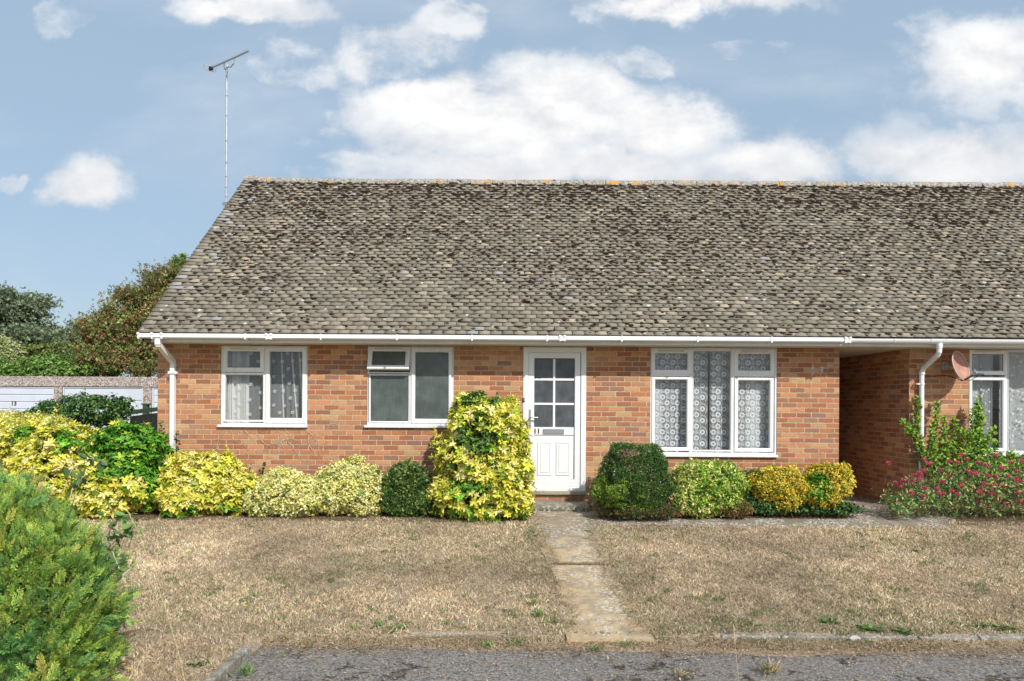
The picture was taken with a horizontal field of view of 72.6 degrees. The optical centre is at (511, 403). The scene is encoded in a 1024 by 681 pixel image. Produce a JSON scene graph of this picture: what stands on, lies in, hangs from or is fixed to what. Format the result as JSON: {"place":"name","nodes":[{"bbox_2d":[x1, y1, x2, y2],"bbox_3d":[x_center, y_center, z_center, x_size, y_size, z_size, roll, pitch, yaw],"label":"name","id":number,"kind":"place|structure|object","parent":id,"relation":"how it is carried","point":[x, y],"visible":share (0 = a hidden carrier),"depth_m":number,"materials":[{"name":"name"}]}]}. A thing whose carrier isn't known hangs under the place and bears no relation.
{"place":"outdoors","nodes":[
{"label":"outdoors","id":0,"kind":"place"},
{"bbox_2d":[0,376,59,414],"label":"garage","id":1,"kind":"structure","parent":0,"point":[21,393],"depth_m":20.05,"materials":[{"name":"paint"}]},
{"bbox_2d":[0,387,53,414],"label":"garage door","id":2,"kind":"structure","parent":1,"relation":"in","point":[17,398],"depth_m":20.05,"materials":[{"name":"paint"}]},
{"bbox_2d":[58,376,146,429],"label":"garage","id":3,"kind":"structure","parent":0,"point":[133,388],"depth_m":20.01,"materials":[{"name":"paint"}]},
{"bbox_2d":[63,387,142,429],"bbox_3d":[-11.767,0.477,20.042,2.307,1.920,0.075,0,0,0],"label":"garage door","id":4,"kind":"structure","parent":3,"relation":"in","point":[136,393],"depth_m":20.05,"materials":[{"name":"paint"}]},
{"bbox_2d":[147,377,157,413],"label":"garage","id":5,"kind":"structure","parent":0,"point":[152,390],"depth_m":20.01,"materials":[{"name":"paint"}]},
{"bbox_2d":[152,387,157,412],"bbox_3d":[-9.203,0.493,20.057,2.300,1.920,0.045,0,0,0],"label":"garage door","id":6,"kind":"structure","parent":5,"relation":"in","point":[154,389],"depth_m":20.05,"materials":[{"name":"paint"}]},
{"bbox_2d":[0,0,1023,376],"label":"sky","id":7,"kind":"structure","parent":0,"point":[112,117],"materials":[{"name":"blue"}]},
{"bbox_2d":[1,464,1023,680],"bbox_3d":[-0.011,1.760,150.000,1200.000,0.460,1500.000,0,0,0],"label":"ground","id":8,"kind":"structure","parent":0,"point":[254,642],"depth_m":6.74,"materials":[{"name":"beige plant"}]},
{"bbox_2d":[0,334,27,361],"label":"background shrub","id":9,"kind":"object","parent":8,"relation":"on","point":[10,348],"visible":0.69,"depth_m":27.72,"materials":[{"name":"green plant"}]},
{"bbox_2d":[0,280,69,345],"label":"oak tree","id":10,"kind":"object","parent":8,"relation":"on","point":[19,321],"visible":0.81,"depth_m":40.95,"materials":[{"name":"green plant"}]},
{"bbox_2d":[0,404,79,481],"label":"variegated shrub","id":11,"kind":"object","parent":8,"relation":"on","point":[10,421],"visible":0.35,"depth_m":10.26,"materials":[{"name":"yellow plant"}]},
{"bbox_2d":[17,340,76,360],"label":"background shrub","id":12,"kind":"object","parent":8,"relation":"on","point":[43,350],"visible":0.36,"depth_m":28.29,"materials":[{"name":"green plant"}]},
{"bbox_2d":[39,319,82,342],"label":"oak tree","id":13,"kind":"object","parent":8,"relation":"on","point":[62,331],"visible":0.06,"depth_m":42.71,"materials":[{"name":"green plant"}]},
{"bbox_2d":[0,349,124,376],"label":"laurel hedge","id":14,"kind":"object","parent":8,"relation":"on","point":[53,365],"visible":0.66,"depth_m":25.12,"materials":[{"name":"green plant"}]},
{"bbox_2d":[0,458,140,680],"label":"conifer bush","id":15,"kind":"object","parent":8,"relation":"on","point":[47,552],"visible":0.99,"depth_m":4.54,"materials":[{"name":"green plant"}]},
{"bbox_2d":[102,511,143,575],"bbox_3d":[-2.731,0.979,4.882,0.199,0.448,0.324,0,0,-44],"label":"rose briar","id":16,"kind":"object","parent":15,"relation":"on","point":[126,528],"visible":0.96,"depth_m":4.89,"materials":[{"name":"green plant"}]},
{"bbox_2d":[122,551,188,575],"bbox_3d":[-2.482,1.109,4.874,0.467,0.179,0.107,0,0,4],"label":"rose briar","id":17,"kind":"object","parent":16,"relation":"attached to","point":[133,565],"visible":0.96,"depth_m":4.86,"materials":[{"name":"brown plant"}]},
{"bbox_2d":[114,593,133,625],"bbox_3d":[-2.723,1.440,4.882,0.140,0.234,0.119,0,0,27],"label":"rose briar","id":18,"kind":"object","parent":15,"relation":"on","point":[127,600],"visible":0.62,"depth_m":4.88,"materials":[{"name":"green plant"}]},
{"bbox_2d":[58,343,87,359],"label":"dark shrub","id":19,"kind":"object","parent":8,"relation":"on","point":[68,353],"visible":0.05,"depth_m":27.51,"materials":[{"name":"green plant"}]},
{"bbox_2d":[10,385,140,437],"bbox_3d":[-7.155,0.594,11.573,2.386,1.827,1.036,0,0,11],"label":"ivy mound","id":20,"kind":"object","parent":8,"relation":"on","point":[119,408],"visible":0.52,"depth_m":11.35,"materials":[{"name":"green plant"}]},
{"bbox_2d":[63,452,107,498],"bbox_3d":[-3.670,0.615,6.010,0.372,0.399,0.208,0,0,0],"label":"rose briar","id":21,"kind":"object","parent":8,"relation":"on","point":[100,465],"visible":0.98,"depth_m":6.02,"materials":[{"name":"green plant"}]},
{"bbox_2d":[56,315,130,375],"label":"willow tree","id":22,"kind":"object","parent":8,"relation":"on","point":[67,325],"visible":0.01,"depth_m":50.56,"materials":[{"name":"green plant"}]},
{"bbox_2d":[61,257,184,376],"bbox_3d":[-13.425,-2.002,26.105,5.994,7.120,4.313,0,0,0],"label":"hawthorn tree","id":23,"kind":"object","parent":8,"relation":"on","point":[107,334],"visible":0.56,"depth_m":25.14,"materials":[{"name":"green plant"}]},
{"bbox_2d":[130,403,157,437],"bbox_3d":[-7.822,0.760,15.191,0.301,1.542,2.102,0,0,6],"label":"green fence","id":24,"kind":"object","parent":8,"relation":"on","point":[146,416],"visible":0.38,"depth_m":14.77,"materials":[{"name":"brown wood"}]},
{"bbox_2d":[167,252,188,266],"bbox_3d":[-13.309,-2.295,28.056,0.953,7.690,1.161,0,0,0],"label":"sapling tree","id":25,"kind":"object","parent":8,"relation":"on","point":[181,259],"visible":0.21,"depth_m":27.88,"materials":[{"name":"green plant"}]},
{"bbox_2d":[186,658,210,665],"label":"weed tuft","id":26,"kind":"object","parent":8,"relation":"on","point":[193,663],"visible":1,"depth_m":5.14,"materials":[{"name":"green plant"}]},
{"bbox_2d":[203,669,225,680],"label":"kerb stone","id":27,"kind":"object","parent":8,"relation":"on","point":[218,675],"visible":1,"depth_m":4.83,"materials":[{"name":"concrete"}]},
{"bbox_2d":[217,645,250,679],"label":"kerb stone","id":28,"kind":"object","parent":8,"relation":"on","point":[236,658],"visible":0.62,"depth_m":5.14,"materials":[{"name":"concrete"}]},
{"bbox_2d":[59,504,527,521],"bbox_3d":[-4.399,1.522,9.875,9.220,0.051,1.110,0,0,0],"label":"flower bed","id":29,"kind":"object","parent":8,"relation":"on","point":[155,514],"visible":0.21,"depth_m":9.47,"materials":[{"name":"soil"}]},
{"bbox_2d":[0,419,143,517],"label":"golden shrub","id":30,"kind":"object","parent":29,"relation":"on","point":[52,450],"visible":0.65,"depth_m":9.41,"materials":[{"name":"yellow plant"}]},
{"bbox_2d":[71,419,176,519],"bbox_3d":[-5.279,0.903,9.662,1.270,1.402,1.167,0,0,0],"label":"choisya shrub","id":31,"kind":"object","parent":29,"relation":"on","point":[142,458],"visible":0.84,"depth_m":9.40,"materials":[{"name":"green plant"}]},
{"bbox_2d":[151,444,260,518],"bbox_3d":[-4.189,1.090,9.720,1.490,1.047,0.996,0,0,0],"label":"choisya shrub","id":32,"kind":"object","parent":29,"relation":"on","point":[196,484],"visible":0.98,"depth_m":9.43,"materials":[{"name":"yellow plant"}]},
{"bbox_2d":[240,465,324,518],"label":"euonymus shrub","id":33,"kind":"object","parent":29,"relation":"on","point":[293,486],"visible":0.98,"depth_m":9.39,"materials":[{"name":"yellow plant"}]},
{"bbox_2d":[310,454,387,517],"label":"euonymus shrub","id":34,"kind":"object","parent":29,"relation":"on","point":[346,490],"visible":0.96,"depth_m":9.46,"materials":[{"name":"yellow plant"}]},
{"bbox_2d":[373,457,438,517],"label":"privet shrub","id":35,"kind":"object","parent":29,"relation":"on","point":[395,490],"visible":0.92,"depth_m":9.50,"materials":[{"name":"green plant"}]},
{"bbox_2d":[425,389,537,522],"bbox_3d":[-0.414,0.716,9.647,1.544,1.842,1.097,0,0,0],"label":"choisya shrub","id":36,"kind":"object","parent":29,"relation":"on","point":[483,438],"visible":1,"depth_m":9.35,"materials":[{"name":"yellow plant"}]},
{"bbox_2d":[349,621,365,630],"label":"weed tuft","id":37,"kind":"object","parent":8,"relation":"on","point":[353,627],"visible":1,"depth_m":5.80,"materials":[{"name":"green plant"}]},
{"bbox_2d":[370,619,387,627],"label":"weed tuft","id":38,"kind":"object","parent":8,"relation":"on","point":[377,621],"visible":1,"depth_m":5.90,"materials":[{"name":"green plant"}]},
{"bbox_2d":[387,622,409,631],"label":"weed tuft","id":39,"kind":"object","parent":8,"relation":"on","point":[398,625],"visible":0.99,"depth_m":5.84,"materials":[{"name":"green plant"}]},
{"bbox_2d":[409,634,459,636],"bbox_3d":[-0.633,1.972,5.758,0.423,0.154,0.082,0,0,0],"label":"kerb stone","id":40,"kind":"object","parent":8,"relation":"on","point":[446,635],"visible":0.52,"depth_m":5.73,"materials":[{"name":"concrete"}]},
{"bbox_2d":[463,634,521,636],"bbox_3d":[-0.161,1.976,5.757,0.484,0.154,0.081,0,0,0],"label":"kerb stone","id":41,"kind":"object","parent":8,"relation":"on","point":[474,635],"visible":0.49,"depth_m":5.73,"materials":[{"name":"concrete"}]},
{"bbox_2d":[136,175,856,505],"bbox_3d":[-0.160,-1.440,13.926,10.467,6.237,8.088,0,0,0],"label":"brick bungalow","id":42,"kind":"object","parent":8,"relation":"on","point":[587,322],"visible":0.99,"depth_m":10.49,"materials":[{"name":"tile"}]},
{"bbox_2d":[158,421,265,475],"bbox_3d":[-4.439,0.735,10.340,1.635,0.965,0.199,0,0,0],"label":"climbing ivy","id":43,"kind":"object","parent":42,"relation":"attached to","point":[177,450],"visible":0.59,"depth_m":10.31,"materials":[{"name":"green plant"}]},
{"bbox_2d":[204,50,248,205],"bbox_3d":[-5.265,-5.097,13.104,1.480,2.889,0.285,0,0,36],"label":"tv aerial","id":44,"kind":"object","parent":42,"relation":"attached to","point":[210,68],"visible":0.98,"depth_m":13.25,"materials":[{"name":"metal"}]},
{"bbox_2d":[217,346,307,427],"bbox_3d":[-3.726,-0.262,10.504,1.341,1.219,0.226,0,0,0],"label":"window","id":45,"kind":"structure","parent":42,"relation":"in","point":[235,360],"depth_m":10.45,"materials":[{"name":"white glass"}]},
{"bbox_2d":[214,417,339,458],"bbox_3d":[-3.540,0.512,10.428,1.939,0.672,0.013,0,0,0],"label":"dead vine","id":46,"kind":"object","parent":42,"relation":"attached to","point":[278,441],"visible":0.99,"depth_m":10.43,"materials":[{"name":"brown plant"}]},
{"bbox_2d":[364,346,453,427],"bbox_3d":[-1.533,-0.254,10.412,1.341,1.216,0.208,0,0,0],"label":"window","id":47,"kind":"structure","parent":42,"relation":"in","point":[421,397],"depth_m":10.46,"materials":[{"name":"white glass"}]},
{"bbox_2d":[528,353,579,486],"bbox_3d":[0.633,0.238,10.435,0.775,2.011,0.130,0,0,0],"label":"front door","id":48,"kind":"structure","parent":42,"relation":"in","point":[554,379],"depth_m":10.45,"materials":[{"name":"white plastic"}]},
{"bbox_2d":[650,348,777,456],"bbox_3d":[3.009,-0.052,10.504,1.940,1.684,0.227,0,0,0],"label":"window","id":49,"kind":"structure","parent":42,"relation":"in","point":[754,379],"depth_m":10.59,"materials":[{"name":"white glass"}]},
{"bbox_2d":[508,630,528,645],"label":"weed tuft","id":50,"kind":"object","parent":8,"relation":"on","point":[518,641],"visible":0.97,"depth_m":5.63,"materials":[{"name":"green plant"}]},
{"bbox_2d":[526,599,542,605],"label":"weed tuft","id":51,"kind":"object","parent":8,"relation":"on","point":[533,603],"visible":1,"depth_m":6.37,"materials":[{"name":"green plant"}]},
{"bbox_2d":[531,607,548,616],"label":"weed tuft","id":52,"kind":"object","parent":8,"relation":"on","point":[540,611],"visible":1,"depth_m":6.14,"materials":[{"name":"green plant"}]},
{"bbox_2d":[76,512,1023,680],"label":"dry litter","id":53,"kind":"object","parent":8,"relation":"on","point":[936,652],"visible":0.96,"depth_m":5.54,"materials":[{"name":"brown plant"}]},
{"bbox_2d":[532,500,589,510],"bbox_3d":[0.648,1.518,10.169,0.915,0.166,0.548,0,0,0],"label":"door step","id":54,"kind":"object","parent":8,"relation":"on","point":[555,505],"depth_m":9.91,"materials":[{"name":"concrete"}]},
{"bbox_2d":[614,638,631,647],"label":"weed tuft","id":55,"kind":"object","parent":8,"relation":"on","point":[625,643],"visible":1,"depth_m":5.60,"materials":[{"name":"green plant"}]},
{"bbox_2d":[588,439,675,518],"bbox_3d":[1.617,1.051,9.567,1.208,1.153,1.118,0,0,0],"label":"box shrub","id":56,"kind":"object","parent":8,"relation":"on","point":[614,477],"visible":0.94,"depth_m":9.32,"materials":[{"name":"green plant"}]},
{"bbox_2d":[590,500,681,520],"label":"cotoneaster shrub","id":57,"kind":"object","parent":8,"relation":"on","point":[655,512],"visible":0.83,"depth_m":9.31,"materials":[{"name":"green plant"}]},
{"bbox_2d":[590,506,839,518],"bbox_3d":[2.985,1.556,10.000,3.730,0.030,0.860,0,0,0],"label":"flower bed","id":58,"kind":"object","parent":8,"relation":"on","point":[787,515],"visible":0.26,"depth_m":9.65,"materials":[{"name":"soil"}]},
{"bbox_2d":[661,456,751,518],"bbox_3d":[2.636,1.173,9.654,1.270,0.886,0.907,0,0,0],"label":"euonymus shrub","id":59,"kind":"object","parent":58,"relation":"on","point":[705,494],"visible":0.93,"depth_m":9.40,"materials":[{"name":"green plant"}]},
{"bbox_2d":[738,462,755,510],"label":"ivy plant","id":60,"kind":"object","parent":58,"relation":"on","point":[747,495],"visible":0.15,"depth_m":9.73,"materials":[{"name":"green plant"}]},
{"bbox_2d":[746,464,810,516],"bbox_3d":[3.695,1.219,9.690,0.842,0.791,0.781,0,0,-18],"label":"golden euonymus","id":61,"kind":"object","parent":58,"relation":"on","point":[788,484],"visible":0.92,"depth_m":9.49,"materials":[{"name":"yellow plant"}]},
{"bbox_2d":[744,493,865,518],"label":"ivy plant","id":62,"kind":"object","parent":58,"relation":"on","point":[841,509],"visible":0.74,"depth_m":9.54,"materials":[{"name":"green plant"}]},
{"bbox_2d":[801,460,856,516],"bbox_3d":[4.350,1.199,9.727,0.852,0.840,0.829,0,0,0],"label":"golden euonymus","id":63,"kind":"object","parent":58,"relation":"on","point":[839,486],"visible":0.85,"depth_m":9.47,"materials":[{"name":"yellow plant"}]},
{"bbox_2d":[720,632,779,638],"bbox_3d":[1.961,1.982,5.758,0.477,0.167,0.082,0,0,0],"label":"kerb stone","id":64,"kind":"object","parent":8,"relation":"on","point":[724,635],"visible":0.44,"depth_m":5.72,"materials":[{"name":"concrete"}]},
{"bbox_2d":[781,633,848,639],"bbox_3d":[2.496,1.986,5.758,0.556,0.168,0.082,0,0,0],"label":"kerb stone","id":65,"kind":"object","parent":8,"relation":"on","point":[794,635],"visible":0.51,"depth_m":5.72,"materials":[{"name":"concrete"}]},
{"bbox_2d":[819,616,839,623],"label":"weed tuft","id":66,"kind":"object","parent":8,"relation":"on","point":[826,619],"visible":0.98,"depth_m":6.02,"materials":[{"name":"green plant"}]},
{"bbox_2d":[849,635,860,640],"bbox_3d":[2.808,1.922,5.706,0.092,0.057,0.012,0,0,0],"label":"cement patch","id":67,"kind":"object","parent":8,"relation":"on","point":[853,637],"visible":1,"depth_m":5.70,"materials":[{"name":"grey concrete"}]},
{"bbox_2d":[854,622,885,631],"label":"weed tuft","id":68,"kind":"object","parent":8,"relation":"on","point":[868,627],"visible":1,"depth_m":5.87,"materials":[{"name":"green plant"}]},
{"bbox_2d":[850,633,917,639],"bbox_3d":[3.060,1.988,5.753,0.541,0.169,0.082,0,0,0],"label":"kerb stone","id":69,"kind":"object","parent":8,"relation":"on","point":[880,636],"visible":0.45,"depth_m":5.72,"materials":[{"name":"concrete"}]},
{"bbox_2d":[755,181,1023,508],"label":"brick bungalow","id":70,"kind":"object","parent":8,"relation":"on","point":[920,282],"visible":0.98,"depth_m":11.29,"materials":[{"name":"tile"}]},
{"bbox_2d":[941,351,985,380],"bbox_3d":[6.539,-0.552,10.113,0.345,0.442,0.633,0,0,11],"label":"satellite dish","id":71,"kind":"object","parent":70,"relation":"attached to","point":[960,366],"visible":1,"depth_m":10.23,"materials":[{"name":"metal"}]},
{"bbox_2d":[966,350,1023,456],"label":"window","id":72,"kind":"structure","parent":70,"relation":"in","point":[1010,372],"depth_m":10.58,"materials":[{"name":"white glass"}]},
{"bbox_2d":[891,627,914,634],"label":"weed tuft","id":73,"kind":"object","parent":8,"relation":"on","point":[904,631],"visible":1,"depth_m":5.80,"materials":[{"name":"green plant"}]},
{"bbox_2d":[918,635,977,640],"bbox_3d":[3.590,1.995,5.757,0.488,0.166,0.081,0,0,0],"label":"kerb stone","id":74,"kind":"object","parent":8,"relation":"on","point":[969,638],"visible":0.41,"depth_m":5.72,"materials":[{"name":"concrete"}]},
{"bbox_2d":[921,508,1023,524],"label":"flower bed","id":75,"kind":"object","parent":8,"relation":"on","point":[958,518],"visible":0.69,"depth_m":9.71,"materials":[{"name":"soil"}]},
{"bbox_2d":[871,446,1023,519],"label":"red valerian","id":76,"kind":"object","parent":75,"relation":"on","point":[1013,494],"visible":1,"depth_m":9.55,"materials":[{"name":"green plant"}]},
{"bbox_2d":[899,395,1001,485],"bbox_3d":[6.367,0.551,10.132,1.428,1.385,0.519,0,0,7],"label":"upright shrub","id":77,"kind":"object","parent":75,"relation":"on","point":[976,441],"visible":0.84,"depth_m":10.19,"materials":[{"name":"green plant"}]},
{"bbox_2d":[981,450,1023,482],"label":"hedge shrub","id":78,"kind":"object","parent":75,"relation":"on","point":[1012,454],"visible":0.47,"depth_m":10.06,"materials":[{"name":"green plant"}]},
{"bbox_2d":[968,622,993,627],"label":"weed tuft","id":79,"kind":"object","parent":8,"relation":"on","point":[981,624],"visible":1,"depth_m":5.94,"materials":[{"name":"green plant"}]},
{"bbox_2d":[976,634,1023,640],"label":"kerb stone","id":80,"kind":"object","parent":8,"relation":"on","point":[1005,637],"visible":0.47,"depth_m":5.73,"materials":[{"name":"concrete"}]},
{"bbox_2d":[990,622,1023,630],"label":"weed tuft","id":81,"kind":"object","parent":8,"relation":"on","point":[1006,629],"visible":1,"depth_m":5.87,"materials":[{"name":"green plant"}]},
{"bbox_2d":[531,511,608,563],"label":"path","id":82,"kind":"structure","parent":0,"point":[569,532],"depth_m":8.59,"materials":[{"name":"concrete"}]},
{"bbox_2d":[547,565,653,643],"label":"path","id":83,"kind":"structure","parent":0,"point":[600,613],"depth_m":6.32,"materials":[{"name":"concrete"}]},
{"bbox_2d":[226,644,1023,680],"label":"road","id":84,"kind":"structure","parent":0,"point":[356,668],"depth_m":5.20,"materials":[{"name":"grey asphalt"}]},
{"bbox_2d":[227,658,256,677],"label":"weed tuft","id":85,"kind":"object","parent":84,"relation":"on","point":[250,667],"visible":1,"depth_m":4.98,"materials":[{"name":"green plant"}]},
{"bbox_2d":[479,637,494,649],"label":"weed tuft","id":86,"kind":"object","parent":84,"relation":"on","point":[489,643],"visible":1,"depth_m":5.57,"materials":[{"name":"green plant"}]},
{"bbox_2d":[586,642,603,650],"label":"weed tuft","id":87,"kind":"object","parent":84,"relation":"on","point":[597,648],"visible":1,"depth_m":5.51,"materials":[{"name":"green plant"}]},
{"bbox_2d":[666,665,689,676],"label":"weed tuft","id":88,"kind":"object","parent":84,"relation":"on","point":[681,672],"visible":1,"depth_m":5.02,"materials":[{"name":"beige plant"}]},
{"bbox_2d":[733,625,738,678],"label":"grass stem","id":89,"kind":"object","parent":84,"relation":"on","point":[735,647],"visible":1,"depth_m":4.75,"materials":[{"name":"plant"}]},
{"bbox_2d":[752,656,782,673],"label":"weed tuft","id":90,"kind":"object","parent":84,"relation":"on","point":[771,668],"visible":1,"depth_m":5.09,"materials":[{"name":"beige plant"}]},
{"bbox_2d":[584,517,953,526],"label":"path","id":91,"kind":"structure","parent":0,"point":[795,522],"depth_m":9.35,"materials":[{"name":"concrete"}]},
{"bbox_2d":[718,498,753,519],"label":"dry fern","id":92,"kind":"object","parent":91,"relation":"on","point":[746,508],"visible":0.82,"depth_m":9.42,"materials":[{"name":"brown plant"}]},
{"bbox_2d":[841,494,955,519],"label":"path","id":93,"kind":"structure","parent":0,"point":[869,505],"depth_m":9.90,"materials":[{"name":"concrete"}]}
]}

